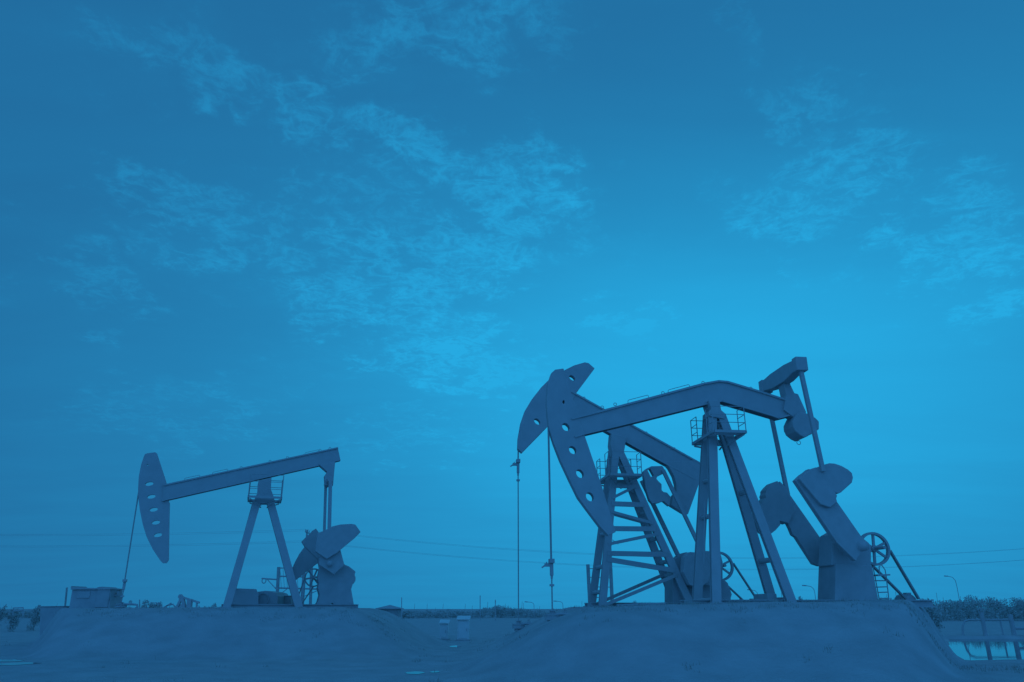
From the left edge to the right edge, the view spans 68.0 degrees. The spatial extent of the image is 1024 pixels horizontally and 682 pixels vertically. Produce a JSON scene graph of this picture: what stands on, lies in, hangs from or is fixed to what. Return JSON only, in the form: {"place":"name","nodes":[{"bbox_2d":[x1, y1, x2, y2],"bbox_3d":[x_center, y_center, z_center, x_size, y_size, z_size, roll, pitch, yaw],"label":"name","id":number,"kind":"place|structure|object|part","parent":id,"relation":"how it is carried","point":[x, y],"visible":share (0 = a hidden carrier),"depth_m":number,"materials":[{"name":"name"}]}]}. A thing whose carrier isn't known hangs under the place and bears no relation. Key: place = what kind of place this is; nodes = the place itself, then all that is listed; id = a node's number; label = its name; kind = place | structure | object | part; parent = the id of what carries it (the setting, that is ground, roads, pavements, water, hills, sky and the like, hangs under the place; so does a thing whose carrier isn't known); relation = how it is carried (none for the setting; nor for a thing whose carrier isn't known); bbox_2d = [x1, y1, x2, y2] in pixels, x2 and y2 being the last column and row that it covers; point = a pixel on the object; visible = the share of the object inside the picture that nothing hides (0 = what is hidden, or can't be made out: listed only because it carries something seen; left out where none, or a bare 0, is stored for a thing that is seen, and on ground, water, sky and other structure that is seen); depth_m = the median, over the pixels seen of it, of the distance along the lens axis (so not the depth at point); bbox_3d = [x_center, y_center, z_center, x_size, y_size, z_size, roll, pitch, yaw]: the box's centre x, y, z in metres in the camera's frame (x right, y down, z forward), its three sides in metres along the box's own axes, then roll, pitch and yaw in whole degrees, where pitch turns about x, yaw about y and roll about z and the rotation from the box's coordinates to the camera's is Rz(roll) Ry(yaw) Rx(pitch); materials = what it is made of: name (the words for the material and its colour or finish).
{"place":"outdoors","nodes":[
{"label":"outdoors","id":0,"kind":"place"},
{"bbox_2d":[375,605,403,617],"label":"valve house","id":1,"kind":"structure","parent":0,"point":[394,610],"depth_m":44.21,"materials":[{"name":"metal"}]},
{"bbox_2d":[0,597,1023,681],"bbox_3d":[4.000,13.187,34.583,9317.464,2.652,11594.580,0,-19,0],"label":"ground","id":2,"kind":"structure","parent":0,"point":[724,642],"depth_m":21.89,"materials":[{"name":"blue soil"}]},
{"bbox_2d":[0,604,6,624],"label":"shrub","id":3,"kind":"object","parent":2,"relation":"on","point":[2,612],"visible":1,"depth_m":65.83,"materials":[{"name":"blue plant"}]},
{"bbox_2d":[5,609,21,631],"bbox_3d":[-39.470,22.189,59.999,1.091,1.921,1.143,0,-19,0],"label":"shrub","id":4,"kind":"object","parent":2,"relation":"on","point":[13,621],"visible":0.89,"depth_m":59.94,"materials":[{"name":"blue plant"}]},
{"bbox_2d":[12,607,23,615],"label":"pipe gate","id":5,"kind":"structure","parent":2,"relation":"on","point":[18,610],"depth_m":56.50,"materials":[{"name":"metal"}]},
{"bbox_2d":[0,662,39,664],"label":"puddle","id":6,"kind":"object","parent":2,"relation":"on","point":[19,663],"visible":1,"depth_m":24.84,"materials":[{"name":"blue liquid"}]},
{"bbox_2d":[26,605,40,630],"bbox_3d":[-38.969,22.717,61.982,1.229,2.251,1.043,0,-19,0],"label":"shrub","id":7,"kind":"object","parent":2,"relation":"on","point":[36,612],"visible":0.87,"depth_m":61.87,"materials":[{"name":"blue plant"}]},
{"bbox_2d":[39,606,68,636],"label":"wall","id":8,"kind":"structure","parent":2,"relation":"on","point":[47,613],"depth_m":36.55,"materials":[{"name":"concrete"}]},
{"bbox_2d":[64,587,67,605],"bbox_3d":[-22.279,12.858,37.880,0.184,1.050,0.090,0,-19,0],"label":"marker pole","id":9,"kind":"object","parent":2,"relation":"on","point":[66,596],"visible":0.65,"depth_m":37.88,"materials":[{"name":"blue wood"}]},
{"bbox_2d":[69,586,121,607],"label":"equipment shed","id":10,"kind":"structure","parent":2,"relation":"on","point":[97,597],"depth_m":36.05,"materials":[{"name":"metal"}]},
{"bbox_2d":[95,590,109,606],"bbox_3d":[-19.424,12.215,35.992,0.620,0.800,0.110,0,-19,0],"label":"door","id":11,"kind":"structure","parent":10,"relation":"in","point":[102,598],"depth_m":35.99,"materials":[{"name":"metal"}]},
{"bbox_2d":[115,600,137,607],"bbox_3d":[-17.929,12.299,35.350,1.108,0.400,0.520,0,-19,0],"label":"wellhead","id":12,"kind":"object","parent":2,"relation":"on","point":[121,605],"visible":0.86,"depth_m":35.29,"materials":[{"name":"blue metal"}]},
{"bbox_2d":[142,600,153,607],"bbox_3d":[-28.107,21.251,58.233,1.146,2.698,1.018,0,-19,0],"label":"shrub","id":13,"kind":"object","parent":2,"relation":"on","point":[150,605],"visible":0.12,"depth_m":58.45,"materials":[{"name":"blue plant"}]},
{"bbox_2d":[150,601,162,607],"bbox_3d":[-28.397,21.930,60.162,1.344,2.493,1.177,0,-19,0],"label":"shrub","id":14,"kind":"object","parent":2,"relation":"on","point":[158,605],"visible":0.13,"depth_m":60.35,"materials":[{"name":"blue plant"}]},
{"bbox_2d":[150,602,175,607],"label":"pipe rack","id":15,"kind":"object","parent":2,"relation":"on","point":[169,604],"visible":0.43,"depth_m":75.51,"materials":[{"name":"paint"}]},
{"bbox_2d":[176,594,199,607],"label":"pumpjack","id":16,"kind":"object","parent":2,"relation":"on","point":[181,597],"visible":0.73,"depth_m":103.87,"materials":[{"name":"paint"}]},
{"bbox_2d":[120,447,359,607],"bbox_3d":[-13.143,9.273,38.278,10.994,8.325,2.703,6,-20,-17],"label":"pumpjack","id":17,"kind":"object","parent":2,"relation":"on","point":[335,577],"visible":0.87,"depth_m":37.92,"materials":[{"name":"paint"}]},
{"bbox_2d":[258,591,287,603],"bbox_3d":[-12.460,13.450,39.230,1.331,0.973,2.260,0,-19,0],"label":"storage tank","id":18,"kind":"object","parent":2,"relation":"on","point":[270,597],"visible":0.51,"depth_m":38.31,"materials":[{"name":"blue metal"}]},
{"bbox_2d":[0,601,563,617],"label":"treeline","id":19,"kind":"object","parent":2,"relation":"on","point":[509,612],"visible":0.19,"depth_m":147.70,"materials":[{"name":"blue plant"}]},
{"bbox_2d":[284,595,292,603],"bbox_3d":[-11.691,13.725,39.695,0.587,0.765,0.900,0,-19,0],"label":"equipment box","id":20,"kind":"object","parent":2,"relation":"on","point":[288,599],"visible":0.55,"depth_m":39.38,"materials":[{"name":"blue metal"}]},
{"bbox_2d":[261,567,316,603],"bbox_3d":[-14.467,16.688,49.254,3.847,4.829,0.228,0,-19,0],"label":"transformer frame","id":21,"kind":"object","parent":2,"relation":"on","point":[277,587],"visible":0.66,"depth_m":49.45,"materials":[{"name":"blue metal"}]},
{"bbox_2d":[405,671,424,673],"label":"puddle","id":22,"kind":"object","parent":2,"relation":"on","point":[415,672],"visible":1,"depth_m":21.34,"materials":[{"name":"blue liquid"}]},
{"bbox_2d":[439,620,449,639],"bbox_3d":[-3.917,16.763,43.925,0.618,1.182,0.720,0,-19,0],"label":"electrical cabinet","id":23,"kind":"object","parent":2,"relation":"on","point":[444,631],"visible":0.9,"depth_m":43.71,"materials":[{"name":"metal"}]},
{"bbox_3d":[-3.917,16.710,43.651,0.318,0.659,0.048,0,-19,0],"label":"door","id":24,"kind":"part","parent":23,"relation":"part of","materials":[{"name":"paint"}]},
{"bbox_2d":[456,616,470,640],"bbox_3d":[-2.751,16.331,43.017,0.806,1.408,0.720,0,-19,0],"label":"electrical cabinet","id":25,"kind":"object","parent":2,"relation":"on","point":[463,628],"visible":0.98,"depth_m":42.77,"materials":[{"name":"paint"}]},
{"bbox_3d":[-2.751,16.278,42.743,0.506,0.885,0.048,0,-19,0],"label":"door","id":26,"kind":"part","parent":25,"relation":"part of","materials":[{"name":"paint"}]},
{"bbox_2d":[512,619,531,630],"bbox_3d":[0.564,11.765,31.383,1.109,0.466,0.520,0,-19,0],"label":"wellhead","id":27,"kind":"object","parent":2,"relation":"on","point":[518,625],"visible":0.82,"depth_m":31.24,"materials":[{"name":"blue metal"}]},
{"bbox_2d":[545,609,568,621],"bbox_3d":[1.649,9.221,25.426,1.109,0.463,0.520,0,-19,0],"label":"wellhead","id":28,"kind":"object","parent":2,"relation":"on","point":[552,615],"visible":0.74,"depth_m":25.29,"materials":[{"name":"blue metal"}]},
{"bbox_2d":[586,540,613,600],"bbox_3d":[5.169,14.019,42.773,1.893,5.543,0.190,0,-19,0],"label":"pole frame","id":29,"kind":"object","parent":2,"relation":"on","point":[588,568],"visible":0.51,"depth_m":42.89,"materials":[{"name":"blue metal"}]},
{"bbox_2d":[510,362,753,620],"bbox_3d":[5.442,6.516,33.919,11.133,11.376,2.800,2,-20,-6],"label":"pumpjack","id":30,"kind":"object","parent":2,"relation":"on","point":[676,574],"visible":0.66,"depth_m":33.48,"materials":[{"name":"paint"}]},
{"bbox_2d":[542,357,934,609],"bbox_3d":[7.957,5.190,27.585,13.985,8.836,3.340,2,-20,-6],"label":"pumpjack","id":31,"kind":"object","parent":2,"relation":"on","point":[839,551],"visible":0.9,"depth_m":27.47,"materials":[{"name":"paint"}]},
{"bbox_2d":[781,592,1023,620],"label":"treeline","id":32,"kind":"object","parent":2,"relation":"on","point":[964,610],"visible":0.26,"depth_m":114.13,"materials":[{"name":"blue plant"}]},
{"bbox_2d":[924,599,944,635],"bbox_3d":[21.743,14.616,39.429,1.247,2.459,1.184,0,-19,0],"label":"shrub","id":33,"kind":"object","parent":2,"relation":"on","point":[938,625],"visible":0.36,"depth_m":39.35,"materials":[{"name":"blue plant"}]},
{"bbox_2d":[961,608,1023,635],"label":"fence","id":34,"kind":"object","parent":2,"relation":"on","point":[1013,628],"visible":0.98,"depth_m":51.65,"materials":[{"name":"blue metal"}]},
{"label":"power pole","id":35,"kind":"object","parent":2,"relation":"on","visible":0},
{"bbox_2d":[11,529,301,534],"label":"power line","id":36,"kind":"object","parent":35,"relation":"attached to","point":[141,533],"visible":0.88,"depth_m":88.79,"materials":[{"name":"metal"}]},
{"bbox_2d":[119,542,295,546],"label":"power line","id":37,"kind":"object","parent":35,"relation":"attached to","point":[188,545],"visible":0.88,"depth_m":90.07,"materials":[{"name":"metal"}]},
{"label":"power pole","id":38,"kind":"object","parent":2,"relation":"on","visible":0},
{"bbox_2d":[84,531,287,535],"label":"power line","id":39,"kind":"object","parent":38,"relation":"attached to","point":[169,534],"visible":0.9,"depth_m":90.40,"materials":[{"name":"metal"}]},
{"bbox_2d":[346,545,1015,567],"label":"power line","id":40,"kind":"object","parent":38,"relation":"attached to","point":[629,566],"visible":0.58,"depth_m":88.68,"materials":[{"name":"metal"}]},
{"bbox_2d":[347,546,1019,569],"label":"power line","id":41,"kind":"object","parent":38,"relation":"attached to","point":[631,567],"visible":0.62,"depth_m":90.60,"materials":[{"name":"metal"}]},
{"bbox_2d":[359,536,1016,558],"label":"power line","id":42,"kind":"object","parent":38,"relation":"attached to","point":[673,557],"visible":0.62,"depth_m":91.33,"materials":[{"name":"metal"}]},
{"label":"power pole","id":43,"kind":"object","parent":2,"relation":"on","visible":0},
{"bbox_2d":[307,529,1023,557],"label":"power line","id":44,"kind":"object","parent":43,"relation":"attached to","point":[673,556],"visible":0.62,"depth_m":89.52,"materials":[{"name":"metal"}]},
{"bbox_2d":[0,0,1023,608],"label":"sky","id":45,"kind":"structure","parent":0,"point":[234,234],"materials":[{"name":"blue"}]},
{"bbox_2d":[948,639,1023,659],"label":"water","id":46,"kind":"structure","parent":0,"point":[987,649],"depth_m":38.41,"materials":[{"name":"blue liquid"}]}
]}

